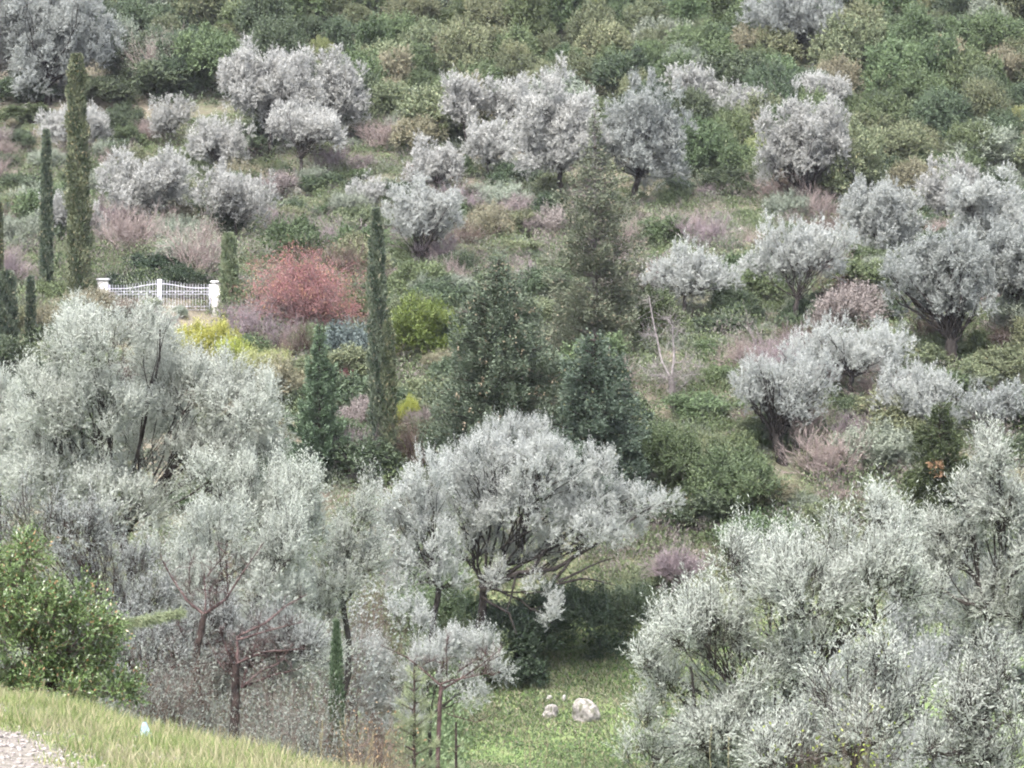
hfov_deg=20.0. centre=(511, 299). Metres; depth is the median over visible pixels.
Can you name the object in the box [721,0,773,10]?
macchia bush
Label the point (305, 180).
green bush
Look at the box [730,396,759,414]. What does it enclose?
bush
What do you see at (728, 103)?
grey bush
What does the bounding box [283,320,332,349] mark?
bush
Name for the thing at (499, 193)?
bush
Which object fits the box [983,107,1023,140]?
evergreen bush
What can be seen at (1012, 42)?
oak bush
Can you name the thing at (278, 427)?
heath bush
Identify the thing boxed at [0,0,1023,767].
hillside
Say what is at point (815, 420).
bare heath
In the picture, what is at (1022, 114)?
oak bush
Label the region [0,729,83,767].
gravel path
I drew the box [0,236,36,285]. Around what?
bare heath
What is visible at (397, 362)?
bush
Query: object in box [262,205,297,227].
bare heath
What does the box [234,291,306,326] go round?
heath bush
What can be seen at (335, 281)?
bush
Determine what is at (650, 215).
bare heath
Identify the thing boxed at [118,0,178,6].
grey bush
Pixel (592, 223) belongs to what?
bush
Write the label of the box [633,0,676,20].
evergreen bush
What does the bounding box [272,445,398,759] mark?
olive tree
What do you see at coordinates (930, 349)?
bush
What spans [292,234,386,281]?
bare heath
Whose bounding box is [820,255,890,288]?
bush
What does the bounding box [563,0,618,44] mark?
oak bush
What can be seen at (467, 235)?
bare heath
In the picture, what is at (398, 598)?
green bush
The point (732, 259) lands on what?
bush
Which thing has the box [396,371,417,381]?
bush
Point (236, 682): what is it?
bare tree
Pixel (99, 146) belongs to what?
bush
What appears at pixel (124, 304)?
dry bush
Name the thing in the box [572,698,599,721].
boulder
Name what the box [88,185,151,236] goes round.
bare heath
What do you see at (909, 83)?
macchia bush
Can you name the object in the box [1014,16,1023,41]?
macchia bush
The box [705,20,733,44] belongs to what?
evergreen bush
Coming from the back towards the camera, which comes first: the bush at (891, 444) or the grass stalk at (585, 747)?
the bush at (891, 444)
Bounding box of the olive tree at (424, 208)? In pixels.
[380,167,467,263]
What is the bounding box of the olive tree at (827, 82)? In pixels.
[785,63,855,104]
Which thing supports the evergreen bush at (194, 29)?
on the hillside
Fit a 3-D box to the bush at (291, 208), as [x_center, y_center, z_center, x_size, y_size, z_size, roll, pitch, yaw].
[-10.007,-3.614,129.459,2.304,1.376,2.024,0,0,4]
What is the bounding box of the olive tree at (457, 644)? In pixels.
[346,584,520,767]
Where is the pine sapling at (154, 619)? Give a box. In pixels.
[91,576,187,704]
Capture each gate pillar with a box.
[96,278,109,301]
[210,281,221,316]
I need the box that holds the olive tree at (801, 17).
[732,0,845,47]
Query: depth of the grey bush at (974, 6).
160.37 m
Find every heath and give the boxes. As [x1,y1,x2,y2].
[0,111,1023,584]
[0,137,25,154]
[0,151,20,179]
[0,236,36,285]
[3,198,21,218]
[3,239,38,270]
[15,261,34,287]
[52,144,66,163]
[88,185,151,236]
[92,197,170,259]
[94,139,134,165]
[102,346,140,384]
[112,200,159,219]
[123,117,170,144]
[213,298,252,321]
[239,128,266,160]
[245,315,324,357]
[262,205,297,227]
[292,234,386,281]
[306,137,366,173]
[349,112,402,151]
[358,305,368,327]
[385,265,412,277]
[385,407,445,478]
[386,227,473,262]
[424,243,476,278]
[432,180,498,215]
[435,216,506,246]
[446,175,479,199]
[508,251,551,297]
[557,200,661,252]
[564,174,589,190]
[564,219,637,262]
[566,186,606,197]
[580,346,650,393]
[637,209,662,221]
[656,201,729,235]
[668,204,745,248]
[691,183,726,199]
[696,328,776,371]
[721,299,805,370]
[727,404,759,420]
[731,218,787,246]
[738,174,782,200]
[757,394,833,447]
[768,312,850,351]
[769,169,800,197]
[772,418,878,486]
[773,168,799,188]
[775,199,855,233]
[788,176,845,221]
[803,245,869,275]
[813,407,872,438]
[841,352,920,397]
[879,456,920,485]
[905,312,969,341]
[915,220,953,233]
[924,214,953,230]
[967,319,1015,350]
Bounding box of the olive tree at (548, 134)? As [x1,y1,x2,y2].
[499,51,613,193]
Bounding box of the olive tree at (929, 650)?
[650,510,1023,767]
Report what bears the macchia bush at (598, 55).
on the hillside
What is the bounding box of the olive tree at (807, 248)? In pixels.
[735,208,862,330]
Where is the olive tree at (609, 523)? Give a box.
[420,404,686,682]
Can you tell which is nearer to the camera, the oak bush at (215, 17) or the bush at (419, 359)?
the bush at (419, 359)
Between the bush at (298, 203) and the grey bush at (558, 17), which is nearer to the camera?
the bush at (298, 203)
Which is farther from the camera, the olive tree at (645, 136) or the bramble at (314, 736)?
the olive tree at (645, 136)
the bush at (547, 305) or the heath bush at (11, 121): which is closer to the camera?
the bush at (547, 305)
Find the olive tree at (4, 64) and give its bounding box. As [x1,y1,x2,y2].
[0,29,17,75]
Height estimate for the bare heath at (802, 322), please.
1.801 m
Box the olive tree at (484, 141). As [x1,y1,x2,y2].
[458,112,515,184]
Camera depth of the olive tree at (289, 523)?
40.29 m
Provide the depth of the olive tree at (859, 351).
95.50 m
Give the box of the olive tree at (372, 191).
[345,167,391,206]
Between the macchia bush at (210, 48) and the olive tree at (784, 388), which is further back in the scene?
the macchia bush at (210, 48)
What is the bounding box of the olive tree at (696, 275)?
[638,230,745,321]
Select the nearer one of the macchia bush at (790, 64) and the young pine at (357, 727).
the young pine at (357, 727)
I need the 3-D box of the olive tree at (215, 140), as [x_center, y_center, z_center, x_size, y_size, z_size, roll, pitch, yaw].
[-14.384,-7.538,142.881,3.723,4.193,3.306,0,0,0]
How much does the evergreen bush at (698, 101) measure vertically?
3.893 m
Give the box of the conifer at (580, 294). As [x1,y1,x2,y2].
[532,105,658,360]
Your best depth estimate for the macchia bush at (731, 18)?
161.04 m
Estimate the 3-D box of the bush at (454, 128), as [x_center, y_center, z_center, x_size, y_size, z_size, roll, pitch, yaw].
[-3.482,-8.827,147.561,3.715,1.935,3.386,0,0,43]
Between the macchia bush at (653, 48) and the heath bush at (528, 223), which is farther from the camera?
the macchia bush at (653, 48)
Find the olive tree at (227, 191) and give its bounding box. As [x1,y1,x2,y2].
[189,154,282,239]
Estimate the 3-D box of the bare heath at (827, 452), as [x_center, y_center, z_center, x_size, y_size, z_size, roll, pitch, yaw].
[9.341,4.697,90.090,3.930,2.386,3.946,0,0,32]
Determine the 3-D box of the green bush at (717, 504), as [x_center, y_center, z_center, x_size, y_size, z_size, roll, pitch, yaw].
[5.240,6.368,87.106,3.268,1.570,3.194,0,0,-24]
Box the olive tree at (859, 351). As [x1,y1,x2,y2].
[778,305,919,395]
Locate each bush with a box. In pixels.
[0,69,64,102]
[0,102,57,120]
[0,117,17,127]
[0,123,14,143]
[0,151,23,170]
[0,172,40,193]
[0,192,23,205]
[0,332,44,380]
[0,515,153,714]
[2,201,18,211]
[2,209,56,252]
[4,381,51,399]
[6,179,64,198]
[7,127,38,151]
[7,183,65,219]
[12,211,67,243]
[17,300,39,327]
[20,295,62,335]
[23,145,66,168]
[23,321,68,346]
[26,169,39,177]
[27,359,60,379]
[29,251,66,269]
[32,338,77,368]
[36,278,67,295]
[51,299,79,309]
[52,284,117,312]
[54,157,105,180]
[61,178,94,191]
[66,375,100,415]
[66,419,98,439]
[76,331,115,357]
[81,242,108,255]
[82,0,116,20]
[84,412,132,427]
[86,74,143,104]
[87,441,116,459]
[87,455,142,500]
[88,168,133,195]
[90,189,108,200]
[90,347,136,381]
[91,137,119,157]
[94,271,148,294]
[95,11,140,64]
[96,99,146,136]
[97,138,131,162]
[99,295,142,314]
[100,121,149,146]
[104,29,155,85]
[108,0,159,31]
[108,144,149,167]
[117,57,195,97]
[117,252,154,273]
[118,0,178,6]
[124,267,163,288]
[126,249,215,276]
[135,116,151,127]
[137,296,161,306]
[140,24,166,57]
[141,0,201,31]
[142,10,184,36]
[145,25,218,94]
[145,208,211,240]
[150,230,221,263]
[151,261,201,297]
[152,178,207,216]
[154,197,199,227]
[158,488,195,511]
[160,21,199,43]
[162,345,218,386]
[167,195,216,218]
[168,0,225,28]
[169,310,243,361]
[170,17,245,89]
[171,414,253,482]
[173,302,188,315]
[179,148,215,170]
[179,270,218,296]
[202,452,296,501]
[205,209,249,233]
[207,0,281,28]
[208,27,233,68]
[209,333,258,364]
[211,21,241,43]
[213,153,271,180]
[215,0,275,45]
[219,121,273,143]
[223,285,263,316]
[228,153,246,164]
[229,120,268,154]
[229,166,267,182]
[229,338,292,379]
[232,0,301,53]
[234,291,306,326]
[237,289,267,308]
[238,330,280,355]
[242,346,306,397]
[244,112,282,134]
[246,157,272,174]
[250,12,311,82]
[251,166,300,201]
[251,399,288,413]
[252,210,281,224]
[252,214,292,229]
[252,417,288,438]
[253,211,334,264]
[271,203,311,222]
[276,165,297,172]
[279,196,323,212]
[282,385,317,407]
[283,0,331,22]
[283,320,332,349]
[287,350,336,377]
[288,257,331,273]
[289,171,345,193]
[293,13,325,38]
[293,162,329,178]
[297,269,352,291]
[298,365,400,410]
[301,0,344,17]
[303,56,317,82]
[304,206,325,224]
[309,140,337,155]
[310,34,336,54]
[315,202,378,212]
[315,262,341,280]
[316,232,394,282]
[317,14,359,50]
[318,188,346,212]
[319,50,357,70]
[319,206,371,235]
[322,287,355,324]
[323,222,395,253]
[323,315,380,366]
[324,203,393,228]
[325,412,371,437]
[325,434,413,484]
[326,188,375,212]
[326,340,400,377]
[331,286,388,323]
[334,364,356,377]
[338,136,356,147]
[338,176,366,189]
[341,1,373,24]
[341,40,393,83]
[341,225,367,252]
[343,586,417,638]
[344,0,382,12]
[344,121,377,137]
[345,86,377,119]
[346,43,371,56]
[347,168,371,176]
[347,280,367,297]
[348,151,378,172]
[353,11,397,49]
[356,66,392,118]
[359,227,406,248]
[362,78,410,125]
[363,36,415,62]
[365,8,418,42]
[365,386,418,409]
[368,43,415,87]
[373,176,415,203]
[381,0,444,27]
[381,109,410,139]
[382,217,402,233]
[386,255,406,274]
[386,257,457,295]
[386,627,455,688]
[387,273,471,312]
[387,291,450,322]
[388,113,449,152]
[388,238,414,259]
[388,288,463,364]
[394,13,451,57]
[395,359,406,371]
[395,389,420,423]
[396,80,482,141]
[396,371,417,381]
[396,427,424,465]
[397,376,424,395]
[397,413,440,440]
[399,580,490,643]
[400,141,466,185]
[400,370,493,412]
[402,35,447,78]
[402,66,441,90]
[405,269,477,291]
[406,82,431,90]
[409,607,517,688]
[412,348,433,368]
[414,319,467,353]
[419,247,481,277]
[419,346,456,366]
[423,0,445,24]
[425,352,460,377]
[426,28,466,67]
[428,114,477,139]
[429,54,504,90]
[430,9,492,78]
[438,0,491,28]
[439,0,451,6]
[446,206,467,224]
[451,138,467,150]
[451,244,497,264]
[452,190,483,213]
[453,193,520,241]
[455,68,498,124]
[456,154,480,175]
[457,0,513,28]
[457,55,488,74]
[464,181,498,194]
[465,598,553,648]
[473,23,512,53]
[473,176,531,210]
[474,49,518,83]
[481,84,501,119]
[482,160,543,186]
[482,238,548,253]
[482,615,554,689]
[488,207,540,233]
[489,21,543,59]
[492,37,532,62]
[496,191,539,214]
[498,21,512,31]
[501,0,559,39]
[502,1,558,37]
[503,566,636,669]
[512,52,544,75]
[513,261,567,300]
[516,249,541,260]
[517,215,550,236]
[520,190,570,218]
[522,58,553,85]
[522,171,576,190]
[523,296,578,325]
[528,62,604,112]
[529,199,578,243]
[535,28,560,57]
[537,0,592,38]
[537,354,568,381]
[538,263,588,298]
[542,40,583,71]
[550,3,564,29]
[550,46,594,84]
[556,330,643,386]
[560,196,599,210]
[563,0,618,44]
[565,188,588,196]
[569,16,635,66]
[570,212,614,239]
[574,171,608,189]
[581,562,665,638]
[583,40,655,95]
[585,111,621,142]
[588,96,611,118]
[593,43,625,66]
[596,0,636,5]
[598,447,660,478]
[599,251,669,290]
[602,0,632,26]
[609,77,680,120]
[610,194,626,206]
[611,283,694,338]
[613,205,649,221]
[615,66,656,100]
[619,0,677,32]
[619,392,653,415]
[620,556,685,603]
[624,417,672,432]
[625,13,695,53]
[627,212,697,249]
[629,20,675,60]
[629,37,666,70]
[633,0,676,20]
[633,486,745,530]
[634,401,703,483]
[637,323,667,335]
[649,388,744,421]
[654,46,698,83]
[656,37,717,80]
[656,177,699,195]
[658,13,742,69]
[661,0,717,25]
[661,161,698,173]
[665,76,678,92]
[671,13,686,29]
[671,84,717,138]
[676,110,724,169]
[676,423,735,471]
[676,434,792,522]
[685,314,758,338]
[685,337,727,361]
[690,15,712,30]
[691,0,736,25]
[693,113,740,168]
[694,164,753,198]
[695,364,737,384]
[704,47,781,88]
[704,285,762,317]
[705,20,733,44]
[707,504,811,555]
[708,249,781,292]
[708,427,769,466]
[709,79,737,111]
[713,106,763,144]
[714,91,741,112]
[714,104,735,116]
[714,239,746,248]
[716,140,757,173]
[718,0,765,34]
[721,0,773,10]
[721,301,769,320]
[722,328,790,340]
[723,20,763,53]
[725,238,785,258]
[726,240,745,254]
[727,470,772,504]
[728,266,795,298]
[730,88,798,131]
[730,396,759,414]
[733,413,768,436]
[735,208,756,220]
[736,145,779,178]
[739,110,770,145]
[739,131,766,161]
[740,54,805,107]
[741,41,780,59]
[742,23,806,66]
[742,172,785,199]
[746,430,768,449]
[747,405,812,445]
[750,474,802,505]
[753,19,810,49]
[754,96,812,135]
[759,221,808,240]
[760,50,802,79]
[760,184,813,221]
[762,119,801,178]
[770,294,832,331]
[784,489,824,508]
[788,495,868,525]
[793,81,837,112]
[794,360,847,387]
[794,446,854,470]
[796,65,836,81]
[804,271,892,331]
[804,286,853,318]
[806,10,890,69]
[806,413,830,433]
[807,48,857,77]
[808,111,891,198]
[808,176,852,197]
[812,166,866,201]
[812,239,861,278]
[814,51,864,94]
[815,198,842,221]
[815,273,834,289]
[816,0,840,28]
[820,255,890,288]
[820,392,872,419]
[824,118,872,140]
[825,410,922,473]
[832,0,869,8]
[837,0,884,53]
[842,92,872,115]
[844,106,895,135]
[848,0,894,15]
[849,245,884,259]
[851,86,918,128]
[852,383,938,441]
[853,166,884,190]
[855,238,885,251]
[859,31,931,95]
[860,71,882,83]
[860,137,899,176]
[860,251,900,267]
[861,88,895,103]
[863,295,911,320]
[864,9,903,33]
[869,123,916,162]
[869,252,904,261]
[875,1,948,57]
[878,116,942,165]
[880,59,950,106]
[883,360,938,383]
[884,219,929,245]
[885,0,924,16]
[885,154,927,189]
[885,156,938,192]
[886,114,948,160]
[888,339,956,368]
[892,319,917,331]
[894,30,960,96]
[899,460,1007,498]
[902,108,920,122]
[905,225,955,252]
[907,83,967,146]
[908,416,986,435]
[912,0,936,14]
[913,146,952,163]
[913,188,932,205]
[913,307,976,326]
[913,329,976,357]
[917,205,944,217]
[919,213,945,229]
[927,0,978,19]
[927,367,973,400]
[928,8,953,19]
[930,15,955,40]
[931,34,971,55]
[935,11,989,54]
[935,90,988,130]
[936,43,1005,97]
[936,147,986,172]
[938,116,1021,174]
[938,162,960,179]
[939,210,959,215]
[943,117,1000,167]
[945,339,1023,384]
[947,355,999,392]
[954,394,985,416]
[956,417,984,435]
[957,0,1012,28]
[957,58,1015,116]
[958,448,974,459]
[959,370,1012,387]
[960,74,1007,120]
[962,2,1023,55]
[965,330,992,353]
[976,165,1019,206]
[981,384,1023,431]
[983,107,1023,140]
[983,162,1023,187]
[983,315,1009,331]
[983,417,1017,430]
[984,40,1023,83]
[984,292,1023,342]
[985,130,1009,167]
[989,292,1023,312]
[991,0,1023,21]
[991,30,1023,66]
[994,58,1011,96]
[1000,433,1023,466]
[1007,80,1023,106]
[1007,134,1023,173]
[1007,315,1023,356]
[1008,463,1023,486]
[1009,136,1023,150]
[1011,104,1023,120]
[1012,62,1023,85]
[1013,38,1023,67]
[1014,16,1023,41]
[1018,106,1023,137]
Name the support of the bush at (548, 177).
on the hillside
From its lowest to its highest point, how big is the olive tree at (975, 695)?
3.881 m
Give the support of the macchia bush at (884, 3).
on the hillside
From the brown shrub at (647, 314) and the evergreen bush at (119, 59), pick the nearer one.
the brown shrub at (647, 314)
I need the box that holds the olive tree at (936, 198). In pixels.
[912,149,983,222]
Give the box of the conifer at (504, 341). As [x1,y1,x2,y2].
[416,248,578,496]
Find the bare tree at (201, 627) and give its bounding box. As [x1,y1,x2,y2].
[123,537,263,727]
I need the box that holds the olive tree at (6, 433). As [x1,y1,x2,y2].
[0,360,29,660]
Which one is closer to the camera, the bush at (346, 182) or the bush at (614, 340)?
the bush at (614, 340)
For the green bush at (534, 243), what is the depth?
121.91 m
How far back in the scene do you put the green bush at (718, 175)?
138.90 m
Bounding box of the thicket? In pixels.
[0,568,424,765]
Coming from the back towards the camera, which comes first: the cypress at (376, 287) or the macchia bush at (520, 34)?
the macchia bush at (520, 34)
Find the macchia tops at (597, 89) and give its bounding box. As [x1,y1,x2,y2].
[93,1,1023,195]
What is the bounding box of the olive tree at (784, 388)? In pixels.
[727,337,843,465]
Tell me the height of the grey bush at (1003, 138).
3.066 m
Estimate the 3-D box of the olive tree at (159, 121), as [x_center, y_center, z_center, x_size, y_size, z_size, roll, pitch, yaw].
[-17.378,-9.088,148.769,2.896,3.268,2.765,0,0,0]
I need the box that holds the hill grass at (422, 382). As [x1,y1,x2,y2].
[2,132,1022,587]
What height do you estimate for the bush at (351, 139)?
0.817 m
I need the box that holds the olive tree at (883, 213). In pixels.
[831,170,929,254]
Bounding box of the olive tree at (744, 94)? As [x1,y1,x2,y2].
[714,76,799,110]
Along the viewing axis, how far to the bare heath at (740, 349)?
99.02 m
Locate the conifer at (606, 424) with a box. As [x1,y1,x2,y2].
[533,327,662,525]
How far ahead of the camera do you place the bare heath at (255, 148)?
145.86 m
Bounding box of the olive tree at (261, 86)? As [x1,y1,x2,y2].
[216,30,331,159]
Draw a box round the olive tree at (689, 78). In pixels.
[655,60,724,117]
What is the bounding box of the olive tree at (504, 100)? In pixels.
[476,72,542,141]
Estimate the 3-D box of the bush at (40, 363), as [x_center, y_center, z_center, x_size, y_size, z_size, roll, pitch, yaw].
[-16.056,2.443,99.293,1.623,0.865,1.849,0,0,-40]
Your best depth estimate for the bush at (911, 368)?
96.94 m
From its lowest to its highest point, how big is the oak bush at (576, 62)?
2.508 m
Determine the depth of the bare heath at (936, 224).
127.66 m
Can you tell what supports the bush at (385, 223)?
on the hillside
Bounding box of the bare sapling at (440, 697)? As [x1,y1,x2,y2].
[381,623,503,767]
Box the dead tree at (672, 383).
[632,287,706,413]
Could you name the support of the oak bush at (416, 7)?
on the hillside
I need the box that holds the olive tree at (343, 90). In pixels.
[307,42,373,148]
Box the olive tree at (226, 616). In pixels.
[0,455,331,711]
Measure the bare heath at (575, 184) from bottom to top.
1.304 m
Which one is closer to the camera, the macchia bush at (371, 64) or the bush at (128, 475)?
the bush at (128, 475)
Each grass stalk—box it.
[339,721,346,765]
[342,714,345,765]
[365,739,371,766]
[523,722,525,765]
[584,725,587,767]
[709,726,712,767]
[727,736,729,767]
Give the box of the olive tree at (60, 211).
[35,189,109,234]
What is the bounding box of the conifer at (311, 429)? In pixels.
[281,320,356,484]
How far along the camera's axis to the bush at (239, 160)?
144.82 m
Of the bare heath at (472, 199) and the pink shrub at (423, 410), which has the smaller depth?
the pink shrub at (423, 410)
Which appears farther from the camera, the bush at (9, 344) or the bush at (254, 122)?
the bush at (254, 122)
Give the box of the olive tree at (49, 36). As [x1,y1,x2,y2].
[0,0,126,105]
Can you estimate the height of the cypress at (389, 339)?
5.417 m
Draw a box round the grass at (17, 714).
[0,685,383,767]
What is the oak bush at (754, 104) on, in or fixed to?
on the hillside
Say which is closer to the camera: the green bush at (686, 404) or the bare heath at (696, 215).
the green bush at (686, 404)
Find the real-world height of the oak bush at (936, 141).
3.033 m
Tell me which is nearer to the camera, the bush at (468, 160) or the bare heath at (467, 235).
the bare heath at (467, 235)
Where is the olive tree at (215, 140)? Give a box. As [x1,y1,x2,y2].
[184,105,257,168]
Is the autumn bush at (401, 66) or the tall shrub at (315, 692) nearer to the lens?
the tall shrub at (315, 692)
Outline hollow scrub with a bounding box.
[243,501,494,767]
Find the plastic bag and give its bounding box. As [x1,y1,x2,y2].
[140,722,151,736]
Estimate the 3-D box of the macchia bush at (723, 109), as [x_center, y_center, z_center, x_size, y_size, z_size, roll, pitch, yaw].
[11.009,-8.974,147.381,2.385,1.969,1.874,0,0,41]
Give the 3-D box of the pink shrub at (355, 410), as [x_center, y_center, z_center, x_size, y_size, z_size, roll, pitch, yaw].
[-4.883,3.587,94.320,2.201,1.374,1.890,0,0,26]
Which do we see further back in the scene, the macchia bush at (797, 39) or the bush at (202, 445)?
the macchia bush at (797, 39)
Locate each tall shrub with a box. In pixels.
[6,533,132,712]
[59,501,187,713]
[153,496,217,729]
[175,512,326,742]
[216,524,373,749]
[294,460,428,766]
[325,528,445,763]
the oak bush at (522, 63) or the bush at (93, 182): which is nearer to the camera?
the bush at (93, 182)
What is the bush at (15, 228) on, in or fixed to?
on the hillside
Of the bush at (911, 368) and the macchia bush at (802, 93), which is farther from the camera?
the macchia bush at (802, 93)
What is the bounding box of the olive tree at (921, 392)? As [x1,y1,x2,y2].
[866,350,964,442]
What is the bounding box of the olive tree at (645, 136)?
[596,65,699,208]
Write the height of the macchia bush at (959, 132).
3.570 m
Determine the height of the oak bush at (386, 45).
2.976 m
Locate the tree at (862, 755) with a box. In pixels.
[750,629,931,767]
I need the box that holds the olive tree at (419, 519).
[366,436,475,697]
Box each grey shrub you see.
[110,14,197,95]
[147,197,253,274]
[814,476,867,501]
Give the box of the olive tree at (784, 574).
[601,458,950,767]
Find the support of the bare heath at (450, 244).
on the hillside
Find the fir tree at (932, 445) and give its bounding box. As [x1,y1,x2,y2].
[899,399,980,558]
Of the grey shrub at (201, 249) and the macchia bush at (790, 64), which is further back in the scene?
the macchia bush at (790, 64)
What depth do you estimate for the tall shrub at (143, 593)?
50.09 m
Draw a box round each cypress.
[0,201,4,270]
[0,269,20,341]
[23,274,37,345]
[36,128,55,282]
[62,52,95,300]
[218,232,240,316]
[327,617,346,765]
[363,207,390,480]
[378,319,399,482]
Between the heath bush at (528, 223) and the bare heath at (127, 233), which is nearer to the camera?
the bare heath at (127, 233)
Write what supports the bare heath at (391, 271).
on the hillside
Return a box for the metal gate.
[108,279,210,312]
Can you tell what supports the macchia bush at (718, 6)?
on the hillside
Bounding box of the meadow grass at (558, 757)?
[163,546,899,767]
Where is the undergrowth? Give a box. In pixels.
[0,101,1023,589]
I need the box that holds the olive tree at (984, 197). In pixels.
[944,160,1023,245]
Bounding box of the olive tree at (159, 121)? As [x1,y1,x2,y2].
[147,91,199,146]
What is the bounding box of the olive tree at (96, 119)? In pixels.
[33,97,114,148]
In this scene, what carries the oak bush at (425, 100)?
on the hillside
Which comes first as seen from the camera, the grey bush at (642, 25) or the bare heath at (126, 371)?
the bare heath at (126, 371)
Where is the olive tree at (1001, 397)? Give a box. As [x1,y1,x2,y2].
[950,374,1023,430]
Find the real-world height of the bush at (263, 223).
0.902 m
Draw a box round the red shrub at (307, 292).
[228,234,367,329]
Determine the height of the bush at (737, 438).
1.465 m
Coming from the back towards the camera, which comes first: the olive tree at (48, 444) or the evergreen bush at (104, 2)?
the evergreen bush at (104, 2)
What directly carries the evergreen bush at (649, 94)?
on the hillside
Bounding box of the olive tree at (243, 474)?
[161,428,342,740]
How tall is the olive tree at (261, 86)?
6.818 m
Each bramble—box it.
[97,628,225,732]
[108,614,281,742]
[208,601,354,748]
[230,642,380,763]
[316,670,427,767]
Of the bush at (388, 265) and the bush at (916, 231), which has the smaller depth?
the bush at (388, 265)
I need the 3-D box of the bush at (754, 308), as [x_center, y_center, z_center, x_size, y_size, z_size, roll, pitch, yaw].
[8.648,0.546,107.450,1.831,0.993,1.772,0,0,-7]
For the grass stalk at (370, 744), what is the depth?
22.00 m
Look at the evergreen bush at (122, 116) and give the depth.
149.81 m
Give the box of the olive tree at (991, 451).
[893,393,1023,767]
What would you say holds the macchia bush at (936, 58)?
on the hillside
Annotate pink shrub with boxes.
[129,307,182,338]
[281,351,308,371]
[309,209,367,249]
[334,392,369,424]
[401,402,442,424]
[807,270,862,319]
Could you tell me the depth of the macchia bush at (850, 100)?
149.68 m
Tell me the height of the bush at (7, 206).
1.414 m
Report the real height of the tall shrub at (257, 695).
6.556 m
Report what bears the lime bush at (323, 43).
on the hillside
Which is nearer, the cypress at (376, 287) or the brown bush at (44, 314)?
the cypress at (376, 287)
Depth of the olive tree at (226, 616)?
37.98 m
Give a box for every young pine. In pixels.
[346,712,368,762]
[383,664,440,767]
[445,722,466,767]
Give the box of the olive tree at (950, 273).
[876,217,999,368]
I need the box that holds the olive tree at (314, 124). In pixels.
[262,98,348,187]
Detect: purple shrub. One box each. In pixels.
[226,302,278,336]
[259,315,300,351]
[321,416,393,482]
[637,540,711,604]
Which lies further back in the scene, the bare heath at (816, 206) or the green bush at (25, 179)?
the green bush at (25, 179)
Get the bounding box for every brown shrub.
[347,517,428,765]
[599,275,656,337]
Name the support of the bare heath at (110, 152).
on the hillside
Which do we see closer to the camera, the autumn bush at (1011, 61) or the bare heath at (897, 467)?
the bare heath at (897, 467)
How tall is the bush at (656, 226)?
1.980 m
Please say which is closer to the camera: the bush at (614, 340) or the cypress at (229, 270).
the bush at (614, 340)
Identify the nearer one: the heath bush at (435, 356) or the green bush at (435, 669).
the green bush at (435, 669)
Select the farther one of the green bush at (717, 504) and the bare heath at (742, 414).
the bare heath at (742, 414)
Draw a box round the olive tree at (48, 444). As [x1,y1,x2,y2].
[0,284,297,717]
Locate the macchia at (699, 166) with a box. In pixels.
[89,0,1023,209]
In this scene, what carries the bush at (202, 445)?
on the hillside
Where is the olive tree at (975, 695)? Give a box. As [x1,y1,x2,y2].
[898,607,1023,767]
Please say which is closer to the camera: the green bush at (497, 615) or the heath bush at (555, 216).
the green bush at (497, 615)
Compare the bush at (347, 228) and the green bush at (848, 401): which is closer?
the green bush at (848, 401)
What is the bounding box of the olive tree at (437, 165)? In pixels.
[400,128,468,193]
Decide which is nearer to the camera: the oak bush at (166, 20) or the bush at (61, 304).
the bush at (61, 304)
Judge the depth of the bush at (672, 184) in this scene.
139.32 m
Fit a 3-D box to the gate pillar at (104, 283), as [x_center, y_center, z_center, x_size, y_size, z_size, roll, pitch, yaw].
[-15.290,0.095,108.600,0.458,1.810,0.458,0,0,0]
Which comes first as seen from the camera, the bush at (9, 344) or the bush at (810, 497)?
the bush at (810, 497)
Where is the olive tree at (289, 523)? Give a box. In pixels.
[89,472,364,730]
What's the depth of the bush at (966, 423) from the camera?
93.03 m
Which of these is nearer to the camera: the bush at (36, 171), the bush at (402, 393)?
the bush at (402, 393)
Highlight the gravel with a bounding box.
[0,702,182,767]
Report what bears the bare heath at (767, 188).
on the hillside
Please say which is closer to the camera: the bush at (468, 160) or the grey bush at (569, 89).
the bush at (468, 160)
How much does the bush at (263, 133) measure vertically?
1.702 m
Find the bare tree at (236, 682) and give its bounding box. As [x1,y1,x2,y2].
[208,583,307,740]
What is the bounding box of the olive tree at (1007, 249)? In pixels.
[975,212,1023,340]
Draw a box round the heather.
[1,109,1023,585]
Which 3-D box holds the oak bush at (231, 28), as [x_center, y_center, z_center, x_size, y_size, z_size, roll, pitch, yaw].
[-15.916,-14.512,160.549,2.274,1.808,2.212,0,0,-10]
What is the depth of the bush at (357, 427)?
92.07 m
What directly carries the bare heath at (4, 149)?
on the hillside
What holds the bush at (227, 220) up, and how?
on the hillside
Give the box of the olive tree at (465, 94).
[437,63,494,154]
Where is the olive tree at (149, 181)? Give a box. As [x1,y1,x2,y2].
[94,140,202,236]
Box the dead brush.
[6,652,419,767]
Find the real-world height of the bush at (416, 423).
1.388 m
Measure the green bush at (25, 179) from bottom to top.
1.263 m
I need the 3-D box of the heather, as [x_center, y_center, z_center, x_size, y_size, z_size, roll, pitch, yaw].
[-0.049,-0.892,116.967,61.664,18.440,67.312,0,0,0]
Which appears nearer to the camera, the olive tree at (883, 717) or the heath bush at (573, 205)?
the olive tree at (883, 717)
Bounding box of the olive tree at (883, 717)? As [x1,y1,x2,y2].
[729,602,948,767]
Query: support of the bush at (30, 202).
on the hillside
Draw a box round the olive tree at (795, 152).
[749,86,855,198]

